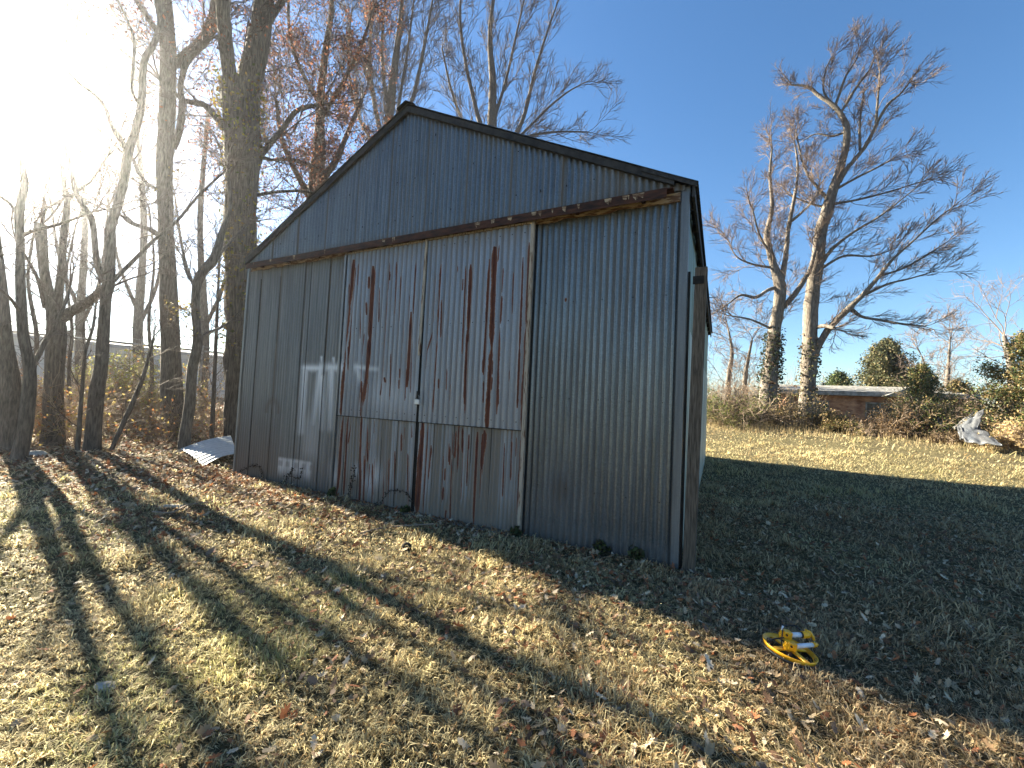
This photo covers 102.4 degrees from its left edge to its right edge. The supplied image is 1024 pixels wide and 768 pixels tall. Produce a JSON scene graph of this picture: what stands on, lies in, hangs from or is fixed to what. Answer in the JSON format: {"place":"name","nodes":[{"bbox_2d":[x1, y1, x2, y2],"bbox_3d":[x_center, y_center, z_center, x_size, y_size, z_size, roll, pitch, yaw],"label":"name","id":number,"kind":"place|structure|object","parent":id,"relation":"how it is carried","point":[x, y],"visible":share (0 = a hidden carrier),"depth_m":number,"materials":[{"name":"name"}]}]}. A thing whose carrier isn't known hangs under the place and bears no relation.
{"place":"outdoors","nodes":[
{"label":"outdoors","id":0,"kind":"place"},
{"bbox_2d":[0,395,1023,767],"bbox_3d":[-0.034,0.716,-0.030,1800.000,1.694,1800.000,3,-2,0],"label":"ground","id":1,"kind":"structure","parent":0,"point":[736,569],"depth_m":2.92,"materials":[{"name":"plant"}]},
{"bbox_2d":[0,99,29,452],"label":"bare tree","id":2,"kind":"object","parent":1,"relation":"on","point":[10,387],"visible":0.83,"depth_m":7.88,"materials":[{"name":"brown plant"}]},
{"bbox_2d":[29,450,47,457],"bbox_3d":[-8.798,1.318,7.584,0.394,0.191,0.258,3,-2,0],"label":"flat stone","id":3,"kind":"object","parent":1,"relation":"on","point":[38,452],"visible":0.43,"depth_m":7.55,"materials":[{"name":"grey stone"}]},
{"bbox_2d":[0,184,80,433],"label":"sapling","id":4,"kind":"object","parent":1,"relation":"on","point":[36,331],"visible":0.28,"depth_m":10.07,"materials":[{"name":"brown plant"}]},
{"bbox_2d":[48,192,92,425],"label":"sapling","id":5,"kind":"object","parent":1,"relation":"on","point":[70,344],"visible":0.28,"depth_m":11.57,"materials":[{"name":"brown plant"}]},
{"bbox_2d":[0,350,149,449],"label":"bramble","id":6,"kind":"object","parent":1,"relation":"on","point":[66,415],"visible":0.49,"depth_m":8.90,"materials":[{"name":"brown plant"}]},
{"bbox_2d":[0,66,156,401],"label":"bare tree","id":7,"kind":"object","parent":1,"relation":"on","point":[84,223],"visible":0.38,"depth_m":18.50,"materials":[{"name":"brown plant"}]},
{"bbox_2d":[0,41,158,461],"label":"bare tree","id":8,"kind":"object","parent":1,"relation":"on","point":[20,449],"visible":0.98,"depth_m":7.18,"materials":[{"name":"brown plant"}]},
{"bbox_2d":[20,250,146,453],"bbox_3d":[-8.590,-0.578,8.258,1.099,4.110,1.612,2,-2,13],"label":"sapling","id":9,"kind":"object","parent":1,"relation":"on","point":[80,409],"visible":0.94,"depth_m":8.15,"materials":[{"name":"brown plant"}]},
{"bbox_2d":[31,378,142,443],"bbox_3d":[-10.429,0.826,8.835,3.559,2.155,2.874,4,-3,-30],"label":"bramble","id":10,"kind":"object","parent":1,"relation":"on","point":[71,431],"visible":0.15,"depth_m":9.02,"materials":[{"name":"brown plant"}]},
{"bbox_2d":[0,31,177,445],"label":"bare tree","id":11,"kind":"object","parent":1,"relation":"on","point":[52,352],"visible":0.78,"depth_m":8.73,"materials":[{"name":"brown plant"}]},
{"bbox_2d":[37,347,157,421],"bbox_3d":[-13.673,0.541,13.164,4.313,3.256,4.058,2,-3,25],"label":"bramble","id":12,"kind":"object","parent":1,"relation":"on","point":[87,391],"visible":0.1,"depth_m":12.76,"materials":[{"name":"brown plant"}]},
{"bbox_2d":[42,372,159,418],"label":"bramble","id":13,"kind":"object","parent":1,"relation":"on","point":[111,390],"visible":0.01,"depth_m":13.97,"materials":[{"name":"brown plant"}]},
{"bbox_2d":[93,681,115,690],"bbox_3d":[-2.072,1.540,2.101,0.124,0.028,0.067,2,-2,17],"label":"flat stone","id":14,"kind":"object","parent":1,"relation":"on","point":[104,683],"visible":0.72,"depth_m":2.09,"materials":[{"name":"grey stone"}]},
{"bbox_2d":[31,50,194,400],"bbox_3d":[-17.205,-6.921,19.104,3.799,16.106,6.529,2,-3,20],"label":"bare tree","id":15,"kind":"object","parent":1,"relation":"on","point":[138,306],"visible":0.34,"depth_m":19.12,"materials":[{"name":"brown plant"}]},
{"bbox_2d":[12,326,224,411],"bbox_3d":[-15.277,-0.310,16.124,0.095,3.100,7.157,1,-3,38],"label":"wire fence","id":16,"kind":"object","parent":1,"relation":"on","point":[141,344],"visible":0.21,"depth_m":16.20,"materials":[{"name":"metal"}]},
{"bbox_2d":[13,330,224,398],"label":"long grey building","id":17,"kind":"structure","parent":1,"relation":"on","point":[114,348],"depth_m":25.05,"materials":[{"name":"grey metal"}]},
{"bbox_2d":[145,359,187,395],"bbox_3d":[-22.804,-0.328,26.902,0.038,2.500,3.000,2,-3,26],"label":"roller door","id":18,"kind":"structure","parent":17,"relation":"in","point":[185,363],"depth_m":26.69,"materials":[{"name":"white metal"}]},
{"bbox_2d":[38,341,223,434],"bbox_3d":[-10.962,0.287,12.242,4.585,3.144,3.767,3,-2,0],"label":"bramble","id":19,"kind":"object","parent":1,"relation":"on","point":[127,403],"visible":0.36,"depth_m":11.92,"materials":[{"name":"brown plant"}]},
{"bbox_2d":[64,338,208,423],"bbox_3d":[-12.380,0.106,14.107,5.121,3.405,4.259,3,-2,0],"label":"shrub","id":20,"kind":"object","parent":1,"relation":"on","point":[135,368],"visible":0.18,"depth_m":13.31,"materials":[{"name":"brown plant"}]},
{"bbox_2d":[0,0,287,451],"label":"bare tree","id":21,"kind":"object","parent":1,"relation":"on","point":[92,439],"visible":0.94,"depth_m":8.56,"materials":[{"name":"brown plant"}]},
{"bbox_2d":[98,293,189,451],"bbox_3d":[-7.865,-0.255,8.864,1.603,3.598,1.089,4,-3,-25],"label":"sapling","id":22,"kind":"object","parent":1,"relation":"on","point":[132,401],"visible":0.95,"depth_m":8.81,"materials":[{"name":"brown plant"}]},
{"bbox_2d":[29,0,274,440],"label":"bare tree","id":23,"kind":"object","parent":1,"relation":"on","point":[169,136],"visible":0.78,"depth_m":10.61,"materials":[{"name":"brown plant"}]},
{"bbox_2d":[126,181,181,421],"bbox_3d":[-11.934,-2.595,13.605,1.848,8.057,1.367,3,-2,0],"label":"sapling","id":24,"kind":"object","parent":1,"relation":"on","point":[151,296],"visible":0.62,"depth_m":13.49,"materials":[{"name":"brown plant"}]},
{"bbox_2d":[104,353,224,437],"bbox_3d":[-8.941,0.449,12.239,3.502,3.179,3.856,3,-2,0],"label":"bramble","id":25,"kind":"object","parent":1,"relation":"on","point":[202,414],"visible":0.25,"depth_m":11.81,"materials":[{"name":"brown plant"}]},
{"bbox_2d":[161,504,183,507],"bbox_3d":[-4.311,1.549,5.217,0.282,0.065,0.114,3,-2,-11],"label":"flat stone","id":26,"kind":"object","parent":1,"relation":"on","point":[171,505],"visible":0.56,"depth_m":5.18,"materials":[{"name":"grey stone"}]},
{"bbox_2d":[128,396,223,445],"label":"bramble","id":27,"kind":"object","parent":1,"relation":"on","point":[196,423],"visible":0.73,"depth_m":10.15,"materials":[{"name":"brown plant"}]},
{"bbox_2d":[24,0,391,442],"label":"oak tree","id":28,"kind":"object","parent":1,"relation":"on","point":[239,98],"visible":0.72,"depth_m":10.80,"materials":[{"name":"brown plant"}]},
{"bbox_2d":[179,225,237,438],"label":"sapling","id":29,"kind":"object","parent":1,"relation":"on","point":[214,390],"visible":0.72,"depth_m":10.20,"materials":[{"name":"brown plant"}]},
{"bbox_2d":[133,40,288,412],"bbox_3d":[-13.628,-6.849,18.677,6.654,16.465,4.240,3,-2,0],"label":"bare tree","id":30,"kind":"object","parent":1,"relation":"on","point":[204,310],"visible":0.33,"depth_m":18.31,"materials":[{"name":"brown plant"}]},
{"bbox_2d":[136,119,286,451],"bbox_3d":[-7.151,-2.165,9.917,2.930,7.568,2.625,4,-3,-26],"label":"bare tree","id":31,"kind":"object","parent":1,"relation":"on","point":[209,264],"visible":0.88,"depth_m":9.31,"materials":[{"name":"brown plant"}]},
{"bbox_2d":[179,0,412,243],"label":"oak tree","id":32,"kind":"object","parent":1,"relation":"on","point":[320,133],"visible":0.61,"depth_m":16.86,"materials":[{"name":"brown plant"}]},
{"bbox_2d":[326,487,335,496],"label":"wall weed","id":33,"kind":"object","parent":1,"relation":"on","point":[331,491],"depth_m":6.03,"materials":[{"name":"green plant"}]},
{"bbox_2d":[329,0,459,140],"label":"bare tree","id":34,"kind":"object","parent":1,"relation":"on","point":[389,93],"visible":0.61,"depth_m":33.11,"materials":[{"name":"brown plant"}]},
{"bbox_2d":[399,504,410,514],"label":"wall weed","id":35,"kind":"object","parent":1,"relation":"on","point":[405,508],"depth_m":5.42,"materials":[{"name":"green plant"}]},
{"bbox_2d":[401,542,411,549],"bbox_3d":[-1.068,1.653,4.165,0.112,0.106,0.095,3,-2,0],"label":"earth clod","id":36,"kind":"object","parent":1,"relation":"on","point":[406,544],"visible":0.64,"depth_m":4.13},
{"bbox_2d":[233,100,716,568],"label":"tin shed","id":37,"kind":"structure","parent":1,"relation":"on","point":[511,306],"depth_m":5.13,"materials":[{"name":"metal"}]},
{"bbox_2d":[240,464,263,477],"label":"creeper","id":38,"kind":"object","parent":37,"relation":"attached to","point":[261,472],"visible":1,"depth_m":7.04,"materials":[{"name":"brown plant"}]},
{"bbox_2d":[281,467,302,482],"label":"creeper","id":39,"kind":"object","parent":37,"relation":"attached to","point":[291,476],"visible":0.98,"depth_m":6.61,"materials":[{"name":"brown plant"}]},
{"bbox_2d":[347,465,356,496],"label":"creeper","id":40,"kind":"object","parent":37,"relation":"attached to","point":[351,480],"visible":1,"depth_m":5.87,"materials":[{"name":"brown plant"}]},
{"bbox_2d":[330,239,427,510],"bbox_3d":[-1.917,-0.152,5.849,1.583,3.642,0.058,2,-3,27],"label":"sliding door","id":41,"kind":"structure","parent":37,"relation":"in","point":[378,367],"depth_m":5.84,"materials":[{"name":"metal"}]},
{"bbox_2d":[374,488,414,505],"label":"creeper","id":42,"kind":"object","parent":37,"relation":"attached to","point":[407,494],"visible":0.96,"depth_m":5.51,"materials":[{"name":"brown plant"}]},
{"bbox_2d":[414,391,420,403],"bbox_3d":[-1.248,0.181,5.451,0.076,0.176,0.043,2,-3,27],"label":"padlock","id":43,"kind":"object","parent":37,"relation":"attached to","point":[416,401],"visible":1,"depth_m":5.44,"materials":[{"name":"metal"}]},
{"bbox_2d":[414,220,535,530],"bbox_3d":[-0.514,-0.123,5.143,1.574,3.680,0.054,2,-3,27],"label":"sliding door","id":44,"kind":"structure","parent":37,"relation":"in","point":[470,470],"depth_m":5.10,"materials":[{"name":"metal"}]},
{"bbox_2d":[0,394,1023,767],"bbox_3d":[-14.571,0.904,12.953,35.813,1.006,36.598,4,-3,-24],"label":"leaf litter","id":45,"kind":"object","parent":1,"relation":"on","point":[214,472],"visible":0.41,"depth_m":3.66,"materials":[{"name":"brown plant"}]},
{"bbox_2d":[152,501,207,513],"bbox_3d":[-4.047,1.531,5.103,0.218,0.022,0.609,2,-3,21],"label":"fallen stick","id":46,"kind":"object","parent":45,"relation":"on","point":[177,509],"visible":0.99,"depth_m":4.94,"materials":[{"name":"brown wood"}]},
{"bbox_2d":[181,436,233,464],"bbox_3d":[-6.315,1.362,8.555,0.915,0.325,2.477,5,-3,-38],"label":"loose tin sheet","id":47,"kind":"object","parent":45,"relation":"on","point":[208,451],"visible":0.95,"depth_m":8.56,"materials":[{"name":"silver metal"}]},
{"bbox_2d":[360,523,433,533],"bbox_3d":[-1.305,1.636,4.700,0.852,0.018,0.110,4,-3,-33],"label":"fallen stick","id":48,"kind":"object","parent":45,"relation":"on","point":[397,526],"visible":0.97,"depth_m":4.74,"materials":[{"name":"brown wood"}]},
{"bbox_2d":[508,525,521,537],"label":"weed","id":49,"kind":"object","parent":1,"relation":"on","point":[516,531],"depth_m":4.66,"materials":[{"name":"green plant"}]},
{"bbox_2d":[415,0,634,147],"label":"bare tree","id":50,"kind":"object","parent":1,"relation":"on","point":[492,110],"visible":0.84,"depth_m":35.63,"materials":[{"name":"brown plant"}]},
{"bbox_2d":[592,539,610,556],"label":"weed","id":51,"kind":"object","parent":1,"relation":"on","point":[601,546],"depth_m":4.27,"materials":[{"name":"green plant"}]},
{"bbox_2d":[627,544,644,560],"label":"weed","id":52,"kind":"object","parent":1,"relation":"on","point":[636,553],"depth_m":4.12,"materials":[{"name":"green plant"}]},
{"bbox_2d":[679,266,707,573],"bbox_3d":[1.776,0.377,4.031,0.178,3.050,0.131,2,-3,27],"label":"wooden post","id":53,"kind":"object","parent":1,"relation":"on","point":[689,540],"visible":0.95,"depth_m":3.99,"materials":[{"name":"grey wood"}]},
{"bbox_2d":[707,292,758,402],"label":"bare tree","id":54,"kind":"object","parent":1,"relation":"on","point":[729,369],"visible":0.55,"depth_m":26.53,"materials":[{"name":"brown plant"}]},
{"bbox_2d":[707,377,779,430],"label":"shrub","id":55,"kind":"object","parent":1,"relation":"on","point":[711,413],"visible":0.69,"depth_m":17.07,"materials":[{"name":"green plant"}]},
{"bbox_2d":[717,305,771,415],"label":"bare tree","id":56,"kind":"object","parent":1,"relation":"on","point":[746,366],"visible":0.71,"depth_m":25.21,"materials":[{"name":"brown plant"}]},
{"bbox_2d":[707,387,794,428],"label":"shrub","id":57,"kind":"object","parent":1,"relation":"on","point":[764,419],"visible":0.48,"depth_m":17.51,"materials":[{"name":"brown plant"}]},
{"bbox_2d":[707,369,796,417],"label":"shrub","id":58,"kind":"object","parent":1,"relation":"on","point":[732,391],"visible":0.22,"depth_m":23.73,"materials":[{"name":"brown plant"}]},
{"bbox_2d":[715,343,798,418],"bbox_3d":[13.148,0.297,22.312,5.169,4.606,5.759,1,-3,29],"label":"shrub","id":59,"kind":"object","parent":1,"relation":"on","point":[749,391],"visible":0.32,"depth_m":21.92,"materials":[{"name":"brown plant"}]},
{"bbox_2d":[702,98,846,425],"bbox_3d":[12.227,-5.744,19.995,6.618,16.550,4.229,2,-3,23],"label":"bare tree","id":60,"kind":"object","parent":1,"relation":"on","point":[770,376],"visible":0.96,"depth_m":19.52,"materials":[{"name":"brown plant"}]},
{"bbox_2d":[761,623,818,669],"bbox_3d":[1.784,1.637,2.615,0.330,0.153,0.306,12,0,6],"label":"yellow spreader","id":61,"kind":"object","parent":1,"relation":"on","point":[785,640],"visible":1,"depth_m":2.60,"materials":[{"name":"plastic"}]},
{"bbox_2d":[751,390,842,429],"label":"shrub","id":62,"kind":"object","parent":1,"relation":"on","point":[785,406],"visible":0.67,"depth_m":17.19,"materials":[{"name":"brown plant"}]},
{"bbox_2d":[794,405,859,431],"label":"shrub","id":63,"kind":"object","parent":1,"relation":"on","point":[814,419],"visible":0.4,"depth_m":16.51,"materials":[{"name":"brown plant"}]},
{"bbox_2d":[819,367,855,385],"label":"cedar tree","id":64,"kind":"object","parent":1,"relation":"on","point":[839,376],"visible":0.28,"depth_m":28.81,"materials":[{"name":"green plant"}]},
{"bbox_2d":[812,406,876,436],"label":"shrub","id":65,"kind":"object","parent":1,"relation":"on","point":[844,422],"visible":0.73,"depth_m":15.76,"materials":[{"name":"brown plant"}]},
{"bbox_2d":[707,359,1005,426],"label":"brush","id":66,"kind":"object","parent":1,"relation":"on","point":[715,395],"visible":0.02,"depth_m":37.43,"materials":[{"name":"brown plant"}]},
{"bbox_2d":[843,419,884,436],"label":"shrub","id":67,"kind":"object","parent":1,"relation":"on","point":[867,431],"visible":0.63,"depth_m":14.97,"materials":[{"name":"brown plant"}]},
{"bbox_2d":[777,384,979,425],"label":"brick house","id":68,"kind":"structure","parent":1,"relation":"on","point":[858,400],"depth_m":22.39,"materials":[{"name":"brown brick"}]},
{"bbox_2d":[815,400,828,412],"bbox_3d":[17.084,1.365,23.006,1.000,0.900,0.100,2,-3,25],"label":"window","id":69,"kind":"structure","parent":68,"relation":"in","point":[821,401],"depth_m":22.91,"materials":[{"name":"grey glass"}]},
{"bbox_2d":[865,402,894,418],"bbox_3d":[19.533,1.436,21.882,1.200,0.900,0.100,2,-3,25],"label":"window","id":70,"kind":"structure","parent":68,"relation":"in","point":[868,405],"depth_m":22.00,"materials":[{"name":"grey glass"}]},
{"bbox_2d":[829,334,938,386],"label":"cedar tree","id":71,"kind":"object","parent":1,"relation":"on","point":[881,358],"visible":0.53,"depth_m":26.28,"materials":[{"name":"green plant"}]},
{"bbox_2d":[770,13,1006,426],"bbox_3d":[16.119,-7.401,18.616,7.953,19.880,3.828,1,-3,42],"label":"bare tree","id":72,"kind":"object","parent":1,"relation":"on","point":[812,343],"visible":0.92,"depth_m":18.66,"materials":[{"name":"brown plant"}]},
{"bbox_2d":[846,398,933,440],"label":"shrub","id":73,"kind":"object","parent":1,"relation":"on","point":[888,427],"visible":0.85,"depth_m":14.74,"materials":[{"name":"brown plant"}]},
{"bbox_2d":[887,361,964,421],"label":"cedar tree","id":74,"kind":"object","parent":1,"relation":"on","point":[920,374],"visible":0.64,"depth_m":16.83,"materials":[{"name":"green plant"}]},
{"bbox_2d":[892,326,964,386],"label":"bare tree","id":75,"kind":"object","parent":1,"relation":"on","point":[917,348],"visible":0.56,"depth_m":22.75,"materials":[{"name":"brown plant"}]},
{"bbox_2d":[864,381,994,437],"bbox_3d":[15.095,1.326,14.929,3.323,2.825,3.469,3,-2,0],"label":"shrub","id":76,"kind":"object","parent":1,"relation":"on","point":[932,414],"visible":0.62,"depth_m":14.54,"materials":[{"name":"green plant"}]},
{"bbox_2d":[917,428,973,444],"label":"shrub","id":77,"kind":"object","parent":1,"relation":"on","point":[952,438],"visible":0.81,"depth_m":13.17,"materials":[{"name":"brown plant"}]},
{"bbox_2d":[886,376,1021,431],"bbox_3d":[20.184,1.268,17.950,5.915,4.093,4.703,1,-3,33],"label":"shrub","id":78,"kind":"object","parent":1,"relation":"on","point":[967,411],"visible":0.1,"depth_m":17.91,"materials":[{"name":"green plant"}]},
{"bbox_2d":[920,301,993,400],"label":"bare tree","id":79,"kind":"object","parent":1,"relation":"on","point":[948,371],"visible":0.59,"depth_m":23.37,"materials":[{"name":"brown plant"}]},
{"bbox_2d":[914,409,1002,445],"bbox_3d":[14.545,1.454,13.779,1.765,1.378,5.270,1,-3,40],"label":"tarp","id":80,"kind":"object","parent":1,"relation":"on","point":[968,428],"depth_m":12.57,"materials":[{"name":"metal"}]},
{"bbox_2d":[935,376,1000,428],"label":"bush","id":81,"kind":"object","parent":1,"relation":"on","point":[964,387],"visible":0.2,"depth_m":21.43,"materials":[{"name":"green plant"}]},
{"bbox_2d":[920,269,1023,415],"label":"bare tree","id":82,"kind":"object","parent":1,"relation":"on","point":[1004,338],"visible":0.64,"depth_m":23.74,"materials":[{"name":"brown plant"}]},
{"bbox_2d":[947,328,1023,435],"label":"cedar tree","id":83,"kind":"object","parent":1,"relation":"on","point":[1016,394],"visible":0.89,"depth_m":13.43,"materials":[{"name":"green plant"}]},
{"bbox_2d":[972,408,1023,451],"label":"shrub","id":84,"kind":"object","parent":1,"relation":"on","point":[1013,438],"visible":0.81,"depth_m":11.95,"materials":[{"name":"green plant"}]},
{"bbox_2d":[989,427,1022,446],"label":"shrub","id":85,"kind":"object","parent":1,"relation":"on","point":[999,437],"visible":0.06,"depth_m":12.74,"materials":[{"name":"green plant"}]},
{"bbox_2d":[0,0,1023,423],"label":"sky","id":86,"kind":"structure","parent":0,"point":[697,82],"materials":[{"name":"blue"}]},
{"bbox_2d":[706,416,1023,458],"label":"tall dry grass","id":87,"kind":"structure","parent":0,"point":[806,430],"depth_m":15.45,"materials":[{"name":"plant"}]}
]}

